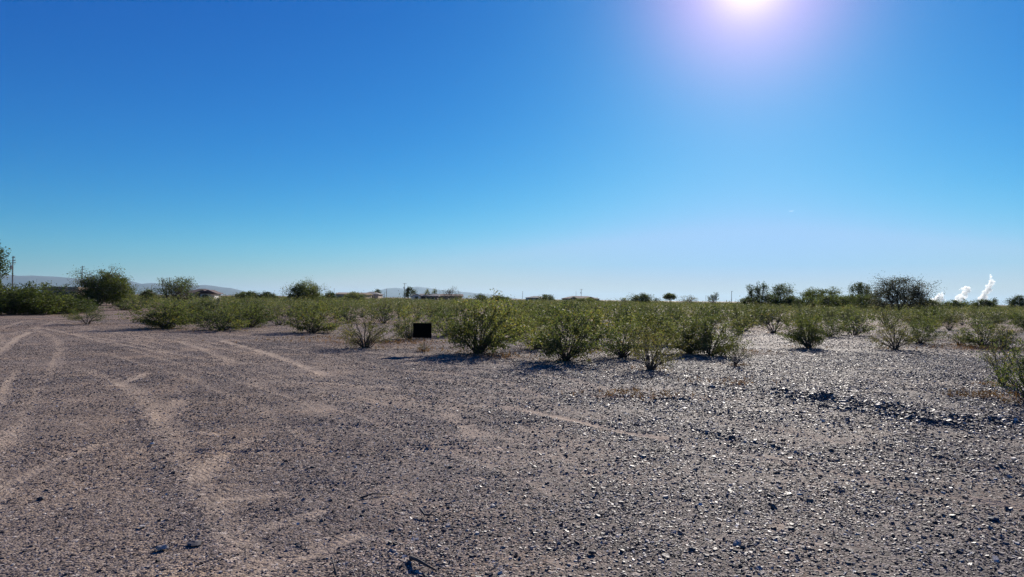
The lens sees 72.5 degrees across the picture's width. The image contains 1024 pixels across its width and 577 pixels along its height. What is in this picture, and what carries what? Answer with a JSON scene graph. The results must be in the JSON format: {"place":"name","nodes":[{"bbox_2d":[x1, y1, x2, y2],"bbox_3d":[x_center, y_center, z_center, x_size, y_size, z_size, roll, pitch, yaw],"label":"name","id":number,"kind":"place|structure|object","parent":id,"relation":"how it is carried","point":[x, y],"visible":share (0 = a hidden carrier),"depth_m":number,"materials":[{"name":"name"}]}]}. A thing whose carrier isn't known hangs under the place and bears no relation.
{"place":"outdoors","nodes":[
{"label":"outdoors","id":0,"kind":"place"},
{"bbox_2d":[0,275,259,294],"bbox_3d":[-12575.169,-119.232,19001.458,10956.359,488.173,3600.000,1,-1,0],"label":"mountains","id":1,"kind":"structure","parent":0,"point":[37,280],"depth_m":18145.46,"materials":[{"name":"grey stone"}]},
{"bbox_2d":[378,287,517,298],"bbox_3d":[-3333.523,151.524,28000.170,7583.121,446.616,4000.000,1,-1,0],"label":"mountains","id":2,"kind":"structure","parent":0,"point":[393,292],"depth_m":26912.50,"materials":[{"name":"grey stone"}]},
{"bbox_2d":[0,293,1023,576],"bbox_3d":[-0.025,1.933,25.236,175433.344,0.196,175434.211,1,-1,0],"label":"ground","id":3,"kind":"structure","parent":0,"point":[202,477],"depth_m":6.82,"materials":[{"name":"grey gravel"}]},
{"bbox_2d":[0,243,14,290],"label":"eucalyptus tree","id":4,"kind":"object","parent":3,"relation":"on","point":[2,266],"visible":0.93,"depth_m":59.09,"materials":[{"name":"green plant"}]},
{"bbox_2d":[0,289,32,313],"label":"hedge bush","id":5,"kind":"object","parent":3,"relation":"on","point":[3,308],"visible":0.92,"depth_m":49.31,"materials":[{"name":"green plant"}]},
{"bbox_2d":[0,282,51,314],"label":"hedge bush","id":6,"kind":"object","parent":3,"relation":"on","point":[13,312],"visible":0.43,"depth_m":50.53,"materials":[{"name":"green plant"}]},
{"bbox_2d":[0,281,59,312],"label":"hedge bush","id":7,"kind":"object","parent":3,"relation":"on","point":[29,283],"visible":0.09,"depth_m":55.50,"materials":[{"name":"green plant"}]},
{"bbox_2d":[0,282,79,314],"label":"hedge bush","id":8,"kind":"object","parent":3,"relation":"on","point":[46,305],"visible":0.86,"depth_m":51.29,"materials":[{"name":"green plant"}]},
{"bbox_2d":[28,294,96,313],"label":"hedge bush","id":9,"kind":"object","parent":3,"relation":"on","point":[65,307],"visible":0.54,"depth_m":53.57,"materials":[{"name":"green plant"}]},
{"bbox_2d":[43,287,95,295],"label":"house","id":10,"kind":"structure","parent":3,"relation":"on","point":[69,289],"depth_m":185.41,"materials":[{"name":"beige paint"}]},
{"bbox_2d":[55,295,103,313],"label":"hedge bush","id":11,"kind":"object","parent":3,"relation":"on","point":[85,308],"visible":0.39,"depth_m":55.66,"materials":[{"name":"green plant"}]},
{"bbox_2d":[54,303,110,323],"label":"creosote bush","id":12,"kind":"object","parent":3,"relation":"on","point":[89,313],"visible":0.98,"depth_m":35.88,"materials":[{"name":"green plant"}]},
{"bbox_2d":[65,263,139,305],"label":"mesquite tree","id":13,"kind":"object","parent":3,"relation":"on","point":[110,289],"visible":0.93,"depth_m":93.57,"materials":[{"name":"green plant"}]},
{"bbox_2d":[111,293,153,309],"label":"creosote bush","id":14,"kind":"object","parent":3,"relation":"on","point":[139,303],"visible":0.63,"depth_m":68.23,"materials":[{"name":"green plant"}]},
{"bbox_2d":[137,288,158,302],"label":"palo verde tree","id":15,"kind":"object","parent":3,"relation":"on","point":[145,293],"visible":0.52,"depth_m":119.28,"materials":[{"name":"green plant"}]},
{"bbox_2d":[112,296,202,328],"bbox_3d":[-16.249,1.120,32.364,3.357,1.591,3.947,0,-1,43],"label":"creosote bush","id":16,"kind":"object","parent":3,"relation":"on","point":[152,320],"visible":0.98,"depth_m":31.98,"materials":[{"name":"green plant"}]},
{"bbox_2d":[137,276,201,303],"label":"palo verde tree","id":17,"kind":"object","parent":3,"relation":"on","point":[179,287],"visible":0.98,"depth_m":91.66,"materials":[{"name":"green plant"}]},
{"bbox_2d":[147,298,210,321],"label":"creosote bush","id":18,"kind":"object","parent":3,"relation":"on","point":[202,305],"visible":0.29,"depth_m":39.03,"materials":[{"name":"green plant"}]},
{"bbox_2d":[184,289,222,299],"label":"house","id":19,"kind":"structure","parent":3,"relation":"on","point":[204,293],"depth_m":181.07,"materials":[{"name":"brown paint"}]},
{"bbox_2d":[200,294,235,321],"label":"scrub bush","id":20,"kind":"object","parent":3,"relation":"on","point":[210,306],"visible":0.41,"depth_m":40.22,"materials":[{"name":"green plant"}]},
{"bbox_2d":[180,300,261,330],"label":"creosote bush","id":21,"kind":"object","parent":3,"relation":"on","point":[221,325],"visible":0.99,"depth_m":31.22,"materials":[{"name":"green plant"}]},
{"bbox_2d":[232,290,259,299],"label":"palo verde tree","id":22,"kind":"object","parent":3,"relation":"on","point":[242,294],"visible":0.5,"depth_m":198.90,"materials":[{"name":"green plant"}]},
{"bbox_2d":[223,301,279,327],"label":"creosote bush","id":23,"kind":"object","parent":3,"relation":"on","point":[259,319],"visible":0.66,"depth_m":34.81,"materials":[{"name":"green plant"}]},
{"bbox_2d":[249,291,279,300],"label":"mesquite tree","id":24,"kind":"object","parent":3,"relation":"on","point":[265,293],"visible":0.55,"depth_m":178.64,"materials":[{"name":"green plant"}]},
{"bbox_2d":[252,308,293,324],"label":"creosote bush","id":25,"kind":"object","parent":3,"relation":"on","point":[280,319],"visible":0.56,"depth_m":37.75,"materials":[{"name":"green plant"}]},
{"bbox_2d":[279,275,329,301],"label":"palo verde tree","id":26,"kind":"object","parent":3,"relation":"on","point":[304,290],"visible":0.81,"depth_m":123.46,"materials":[{"name":"green plant"}]},
{"bbox_2d":[277,297,350,332],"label":"creosote bush","id":27,"kind":"object","parent":3,"relation":"on","point":[316,324],"visible":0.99,"depth_m":30.73,"materials":[{"name":"green plant"}]},
{"bbox_2d":[323,300,350,317],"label":"scrub bush","id":28,"kind":"object","parent":3,"relation":"on","point":[331,309],"visible":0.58,"depth_m":52.09,"materials":[{"name":"green plant"}]},
{"bbox_2d":[333,306,367,322],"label":"creosote bush","id":29,"kind":"object","parent":3,"relation":"on","point":[350,317],"visible":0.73,"depth_m":42.14,"materials":[{"name":"green plant"}]},
{"bbox_2d":[335,292,372,298],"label":"house","id":30,"kind":"structure","parent":3,"relation":"on","point":[345,293],"depth_m":296.78,"materials":[{"name":"beige paint"}]},
{"bbox_2d":[341,291,370,300],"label":"mesquite tree","id":31,"kind":"object","parent":3,"relation":"on","point":[356,295],"visible":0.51,"depth_m":159.31,"materials":[{"name":"green plant"}]},
{"bbox_2d":[332,305,404,347],"bbox_3d":[-4.514,1.215,21.884,2.225,1.376,2.148,1,-1,-15],"label":"creosote bush","id":32,"kind":"object","parent":3,"relation":"on","point":[367,342],"visible":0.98,"depth_m":21.92,"materials":[{"name":"green plant"}]},
{"bbox_2d":[356,306,395,322],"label":"creosote bush","id":33,"kind":"object","parent":3,"relation":"on","point":[385,316],"visible":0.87,"depth_m":43.09,"materials":[{"name":"green plant"}]},
{"bbox_2d":[388,301,412,317],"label":"scrub bush","id":34,"kind":"object","parent":3,"relation":"on","point":[399,304],"visible":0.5,"depth_m":55.97,"materials":[{"name":"green plant"}]},
{"bbox_2d":[404,286,417,297],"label":"mesquite tree","id":35,"kind":"object","parent":3,"relation":"on","point":[407,290],"visible":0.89,"depth_m":298.99,"materials":[{"name":"green plant"}]},
{"bbox_2d":[391,303,442,338],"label":"creosote bush","id":36,"kind":"object","parent":3,"relation":"on","point":[407,319],"visible":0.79,"depth_m":26.86,"materials":[{"name":"green plant"}]},
{"bbox_2d":[409,555,435,570],"bbox_3d":[-0.541,1.626,4.147,0.048,0.044,0.260,1,-1,-42],"label":"stick","id":37,"kind":"object","parent":3,"relation":"on","point":[414,558],"visible":1,"depth_m":4.12,"materials":[{"name":"grey wood"}]},
{"bbox_2d":[413,323,431,353],"bbox_3d":[-2.554,1.472,19.859,0.522,0.976,0.040,1,-1,0],"label":"yard sign","id":38,"kind":"object","parent":3,"relation":"on","point":[422,330],"visible":0.96,"depth_m":19.84,"materials":[{"name":"black plastic"}]},
{"bbox_2d":[419,294,439,299],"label":"house","id":39,"kind":"structure","parent":3,"relation":"on","point":[429,296],"depth_m":287.98,"materials":[{"name":"grey paint"}]},
{"bbox_2d":[423,305,445,321],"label":"scrub bush","id":40,"kind":"object","parent":3,"relation":"on","point":[430,311],"visible":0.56,"depth_m":45.64,"materials":[{"name":"green plant"}]},
{"bbox_2d":[420,303,468,335],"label":"creosote bush","id":41,"kind":"object","parent":3,"relation":"on","point":[439,321],"visible":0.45,"depth_m":29.30,"materials":[{"name":"green plant"}]},
{"bbox_2d":[433,288,542,353],"bbox_3d":[-0.842,0.949,20.378,3.044,1.993,3.231,1,-1,-20],"label":"creosote bush","id":42,"kind":"object","parent":3,"relation":"on","point":[485,337],"visible":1,"depth_m":20.03,"materials":[{"name":"green plant"}]},
{"bbox_2d":[490,307,536,337],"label":"creosote bush","id":43,"kind":"object","parent":3,"relation":"on","point":[520,313],"visible":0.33,"depth_m":28.36,"materials":[{"name":"green plant"}]},
{"bbox_2d":[48,288,1023,319],"bbox_3d":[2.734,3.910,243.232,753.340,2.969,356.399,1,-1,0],"label":"distant scrub","id":44,"kind":"object","parent":3,"relation":"on","point":[396,300],"visible":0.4,"depth_m":100.14,"materials":[{"name":"green plant"}]},
{"bbox_2d":[509,312,574,348],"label":"creosote bush","id":45,"kind":"object","parent":3,"relation":"on","point":[526,341],"visible":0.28,"depth_m":22.41,"materials":[{"name":"green plant"}]},
{"bbox_2d":[66,309,1023,405],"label":"dry weeds","id":46,"kind":"object","parent":3,"relation":"on","point":[397,341],"visible":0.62,"depth_m":19.00,"materials":[{"name":"plant"}]},
{"bbox_2d":[546,297,580,327],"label":"scrub bush","id":47,"kind":"object","parent":3,"relation":"on","point":[568,308],"visible":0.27,"depth_m":39.23,"materials":[{"name":"green plant"}]},
{"bbox_2d":[515,302,618,361],"bbox_3d":[1.358,1.121,18.189,2.352,1.625,2.711,1,-1,-18],"label":"creosote bush","id":48,"kind":"object","parent":3,"relation":"on","point":[554,346],"visible":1,"depth_m":17.83,"materials":[{"name":"green plant"}]},
{"bbox_2d":[561,296,598,300],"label":"house","id":49,"kind":"structure","parent":3,"relation":"on","point":[570,297],"depth_m":414.87,"materials":[{"name":"brown paint"}]},
{"bbox_2d":[565,303,624,342],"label":"creosote bush","id":50,"kind":"object","parent":3,"relation":"on","point":[596,321],"visible":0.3,"depth_m":25.78,"materials":[{"name":"green plant"}]},
{"bbox_2d":[580,298,614,319],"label":"scrub bush","id":51,"kind":"object","parent":3,"relation":"on","point":[593,303],"visible":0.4,"depth_m":46.60,"materials":[{"name":"green plant"}]},
{"bbox_2d":[601,304,646,331],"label":"scrub bush","id":52,"kind":"object","parent":3,"relation":"on","point":[627,308],"visible":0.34,"depth_m":33.83,"materials":[{"name":"green plant"}]},
{"bbox_2d":[590,311,663,357],"bbox_3d":[3.108,1.281,19.674,1.952,1.379,2.345,1,-1,-30],"label":"creosote bush","id":53,"kind":"object","parent":3,"relation":"on","point":[623,348],"visible":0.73,"depth_m":19.38,"materials":[{"name":"green plant"}]},
{"bbox_2d":[628,292,655,303],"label":"mesquite tree","id":54,"kind":"object","parent":3,"relation":"on","point":[642,297],"visible":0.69,"depth_m":238.32,"materials":[{"name":"green plant"}]},
{"bbox_2d":[618,305,687,343],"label":"creosote bush","id":55,"kind":"object","parent":3,"relation":"on","point":[652,318],"visible":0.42,"depth_m":25.50,"materials":[{"name":"green plant"}]},
{"bbox_2d":[621,320,694,369],"bbox_3d":[3.422,1.309,16.018,1.569,1.215,1.408,0,-1,31],"label":"creosote bush","id":56,"kind":"object","parent":3,"relation":"on","point":[653,357],"visible":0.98,"depth_m":15.97,"materials":[{"name":"green plant"}]},
{"bbox_2d":[639,302,688,328],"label":"scrub bush","id":57,"kind":"object","parent":3,"relation":"on","point":[671,310],"visible":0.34,"depth_m":31.86,"materials":[{"name":"green plant"}]},
{"bbox_2d":[650,310,715,353],"bbox_3d":[5.299,1.335,21.392,2.280,1.373,1.939,1,-1,-35],"label":"creosote bush","id":58,"kind":"object","parent":3,"relation":"on","point":[684,334],"visible":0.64,"depth_m":21.14,"materials":[{"name":"green plant"}]},
{"bbox_2d":[697,304,726,326],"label":"scrub bush","id":59,"kind":"object","parent":3,"relation":"on","point":[712,311],"visible":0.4,"depth_m":41.95,"materials":[{"name":"green plant"}]},
{"bbox_2d":[685,308,754,355],"bbox_3d":[5.963,1.304,20.915,2.135,1.439,2.199,1,-1,-18],"label":"creosote bush","id":60,"kind":"object","parent":3,"relation":"on","point":[716,350],"visible":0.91,"depth_m":20.57,"materials":[{"name":"green plant"}]},
{"bbox_2d":[715,308,761,334],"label":"creosote bush","id":61,"kind":"object","parent":3,"relation":"on","point":[738,321],"visible":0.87,"depth_m":34.24,"materials":[{"name":"green plant"}]},
{"bbox_2d":[714,303,762,329],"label":"scrub bush","id":62,"kind":"object","parent":3,"relation":"on","point":[742,313],"visible":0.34,"depth_m":38.85,"materials":[{"name":"green plant"}]},
{"bbox_2d":[722,333,755,365],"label":"creosote bush","id":63,"kind":"object","parent":3,"relation":"on","point":[735,353],"visible":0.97,"depth_m":17.44,"materials":[{"name":"green plant"}]},
{"bbox_2d":[739,303,774,323],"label":"scrub bush","id":64,"kind":"object","parent":3,"relation":"on","point":[757,310],"visible":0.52,"depth_m":47.75,"materials":[{"name":"green plant"}]},
{"bbox_2d":[745,281,769,303],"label":"mesquite tree","id":65,"kind":"object","parent":3,"relation":"on","point":[752,295],"visible":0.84,"depth_m":149.19,"materials":[{"name":"green plant"}]},
{"bbox_2d":[745,294,791,307],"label":"mesquite tree","id":66,"kind":"object","parent":3,"relation":"on","point":[775,300],"visible":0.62,"depth_m":143.96,"materials":[{"name":"green plant"}]},
{"bbox_2d":[753,304,784,322],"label":"scrub bush","id":67,"kind":"object","parent":3,"relation":"on","point":[772,311],"visible":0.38,"depth_m":50.65,"materials":[{"name":"green plant"}]},
{"bbox_2d":[751,306,792,332],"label":"creosote bush","id":68,"kind":"object","parent":3,"relation":"on","point":[771,329],"visible":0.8,"depth_m":35.44,"materials":[{"name":"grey plant"}]},
{"bbox_2d":[765,282,797,306],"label":"mesquite tree","id":69,"kind":"object","parent":3,"relation":"on","point":[780,291],"visible":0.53,"depth_m":149.82,"materials":[{"name":"green plant"}]},
{"bbox_2d":[781,294,800,306],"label":"palo verde tree","id":70,"kind":"object","parent":3,"relation":"on","point":[789,299],"visible":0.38,"depth_m":148.71,"materials":[{"name":"green plant"}]},
{"bbox_2d":[772,310,832,347],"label":"creosote bush","id":71,"kind":"object","parent":3,"relation":"on","point":[797,335],"visible":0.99,"depth_m":24.69,"materials":[{"name":"green plant"}]},
{"bbox_2d":[791,294,816,306],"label":"palo verde tree","id":72,"kind":"object","parent":3,"relation":"on","point":[807,299],"visible":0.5,"depth_m":139.56,"materials":[{"name":"green plant"}]},
{"bbox_2d":[790,308,819,326],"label":"scrub bush","id":73,"kind":"object","parent":3,"relation":"on","point":[805,314],"visible":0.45,"depth_m":45.33,"materials":[{"name":"green plant"}]},
{"bbox_2d":[798,286,842,301],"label":"mesquite tree","id":74,"kind":"object","parent":3,"relation":"on","point":[810,292],"visible":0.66,"depth_m":148.62,"materials":[{"name":"green plant"}]},
{"bbox_2d":[805,312,851,336],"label":"creosote bush","id":75,"kind":"object","parent":3,"relation":"on","point":[830,324],"visible":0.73,"depth_m":31.99,"materials":[{"name":"green plant"}]},
{"bbox_2d":[805,292,854,308],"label":"palo verde tree","id":76,"kind":"object","parent":3,"relation":"on","point":[825,300],"visible":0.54,"depth_m":134.72,"materials":[{"name":"green plant"}]},
{"bbox_2d":[819,306,841,322],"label":"scrub bush","id":77,"kind":"object","parent":3,"relation":"on","point":[830,315],"visible":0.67,"depth_m":48.85,"materials":[{"name":"green plant"}]},
{"bbox_2d":[833,295,862,307],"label":"mesquite tree","id":78,"kind":"object","parent":3,"relation":"on","point":[844,301],"visible":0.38,"depth_m":129.81,"materials":[{"name":"green plant"}]},
{"bbox_2d":[839,308,864,327],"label":"scrub bush","id":79,"kind":"object","parent":3,"relation":"on","point":[848,313],"visible":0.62,"depth_m":42.27,"materials":[{"name":"green plant"}]},
{"bbox_2d":[830,310,877,334],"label":"creosote bush","id":80,"kind":"object","parent":3,"relation":"on","point":[861,325],"visible":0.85,"depth_m":34.02,"materials":[{"name":"green plant"}]},
{"bbox_2d":[847,281,872,300],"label":"mesquite tree","id":81,"kind":"object","parent":3,"relation":"on","point":[861,289],"visible":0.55,"depth_m":149.11,"materials":[{"name":"green plant"}]},
{"bbox_2d":[845,293,885,311],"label":"palo verde tree","id":82,"kind":"object","parent":3,"relation":"on","point":[863,300],"visible":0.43,"depth_m":124.34,"materials":[{"name":"green plant"}]},
{"bbox_2d":[870,302,902,325],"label":"scrub bush","id":83,"kind":"object","parent":3,"relation":"on","point":[883,317],"visible":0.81,"depth_m":50.26,"materials":[{"name":"green plant"}]},
{"bbox_2d":[878,316,900,329],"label":"scrub bush","id":84,"kind":"object","parent":3,"relation":"on","point":[886,326],"visible":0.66,"depth_m":42.34,"materials":[{"name":"green plant"}]},
{"bbox_2d":[864,315,923,349],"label":"creosote bush","id":85,"kind":"object","parent":3,"relation":"on","point":[894,344],"visible":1,"depth_m":24.43,"materials":[{"name":"green plant"}]},
{"bbox_2d":[864,270,944,311],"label":"mesquite tree","id":86,"kind":"object","parent":3,"relation":"on","point":[913,296],"visible":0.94,"depth_m":107.18,"materials":[{"name":"green plant"}]},
{"bbox_2d":[897,317,947,343],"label":"creosote bush","id":87,"kind":"object","parent":3,"relation":"on","point":[917,329],"visible":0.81,"depth_m":27.77,"materials":[{"name":"green plant"}]},
{"bbox_2d":[908,305,943,321],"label":"scrub bush","id":88,"kind":"object","parent":3,"relation":"on","point":[924,313],"visible":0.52,"depth_m":52.25,"materials":[{"name":"green plant"}]},
{"bbox_2d":[912,315,941,330],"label":"scrub bush","id":89,"kind":"object","parent":3,"relation":"on","point":[922,326],"visible":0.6,"depth_m":40.25,"materials":[{"name":"green plant"}]},
{"bbox_2d":[919,311,943,330],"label":"scrub bush","id":90,"kind":"object","parent":3,"relation":"on","point":[937,319],"visible":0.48,"depth_m":41.53,"materials":[{"name":"green plant"}]},
{"bbox_2d":[920,298,951,310],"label":"palo verde tree","id":91,"kind":"object","parent":3,"relation":"on","point":[936,302],"visible":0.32,"depth_m":148.63,"materials":[{"name":"green plant"}]},
{"bbox_2d":[939,316,958,329],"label":"scrub bush","id":92,"kind":"object","parent":3,"relation":"on","point":[949,326],"visible":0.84,"depth_m":42.11,"materials":[{"name":"green plant"}]},
{"bbox_2d":[939,311,960,323],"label":"scrub bush","id":93,"kind":"object","parent":3,"relation":"on","point":[951,316],"visible":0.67,"depth_m":56.31,"materials":[{"name":"green plant"}]},
{"bbox_2d":[941,299,976,307],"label":"palo verde tree","id":94,"kind":"object","parent":3,"relation":"on","point":[957,302],"visible":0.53,"depth_m":188.77,"materials":[{"name":"green plant"}]},
{"bbox_2d":[961,312,993,327],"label":"scrub bush","id":95,"kind":"object","parent":3,"relation":"on","point":[976,320],"visible":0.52,"depth_m":48.48,"materials":[{"name":"green plant"}]},
{"bbox_2d":[967,299,1000,308],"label":"mesquite tree","id":96,"kind":"object","parent":3,"relation":"on","point":[987,303],"visible":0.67,"depth_m":198.47,"materials":[{"name":"green plant"}]},
{"bbox_2d":[948,316,1023,347],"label":"creosote bush","id":97,"kind":"object","parent":3,"relation":"on","point":[968,334],"visible":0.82,"depth_m":26.32,"materials":[{"name":"green plant"}]},
{"bbox_2d":[980,309,1005,325],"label":"scrub bush","id":98,"kind":"object","parent":3,"relation":"on","point":[996,316],"visible":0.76,"depth_m":50.72,"materials":[{"name":"green plant"}]},
{"bbox_2d":[971,333,1023,401],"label":"creosote bush","id":99,"kind":"object","parent":3,"relation":"on","point":[1020,369],"visible":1,"depth_m":11.56,"materials":[{"name":"green plant"}]},
{"bbox_2d":[979,307,1015,320],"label":"scrub bush","id":100,"kind":"object","parent":3,"relation":"on","point":[997,313],"visible":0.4,"depth_m":62.28,"materials":[{"name":"green plant"}]},
{"bbox_2d":[979,327,1022,385],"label":"creosote bush","id":101,"kind":"object","parent":3,"relation":"on","point":[995,358],"visible":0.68,"depth_m":13.76,"materials":[{"name":"green plant"}]},
{"bbox_2d":[984,313,1023,347],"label":"creosote bush","id":102,"kind":"object","parent":3,"relation":"on","point":[1002,334],"visible":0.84,"depth_m":25.55,"materials":[{"name":"green plant"}]},
{"bbox_2d":[1003,294,1023,310],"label":"mesquite tree","id":103,"kind":"object","parent":3,"relation":"on","point":[1014,300],"visible":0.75,"depth_m":199.44,"materials":[{"name":"green plant"}]},
{"bbox_2d":[1008,310,1023,329],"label":"scrub bush","id":104,"kind":"object","parent":3,"relation":"on","point":[1019,320],"visible":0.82,"depth_m":45.49,"materials":[{"name":"green plant"}]},
{"bbox_2d":[0,0,1023,304],"label":"sky","id":105,"kind":"structure","parent":0,"point":[601,149],"materials":[{"name":"blue"}]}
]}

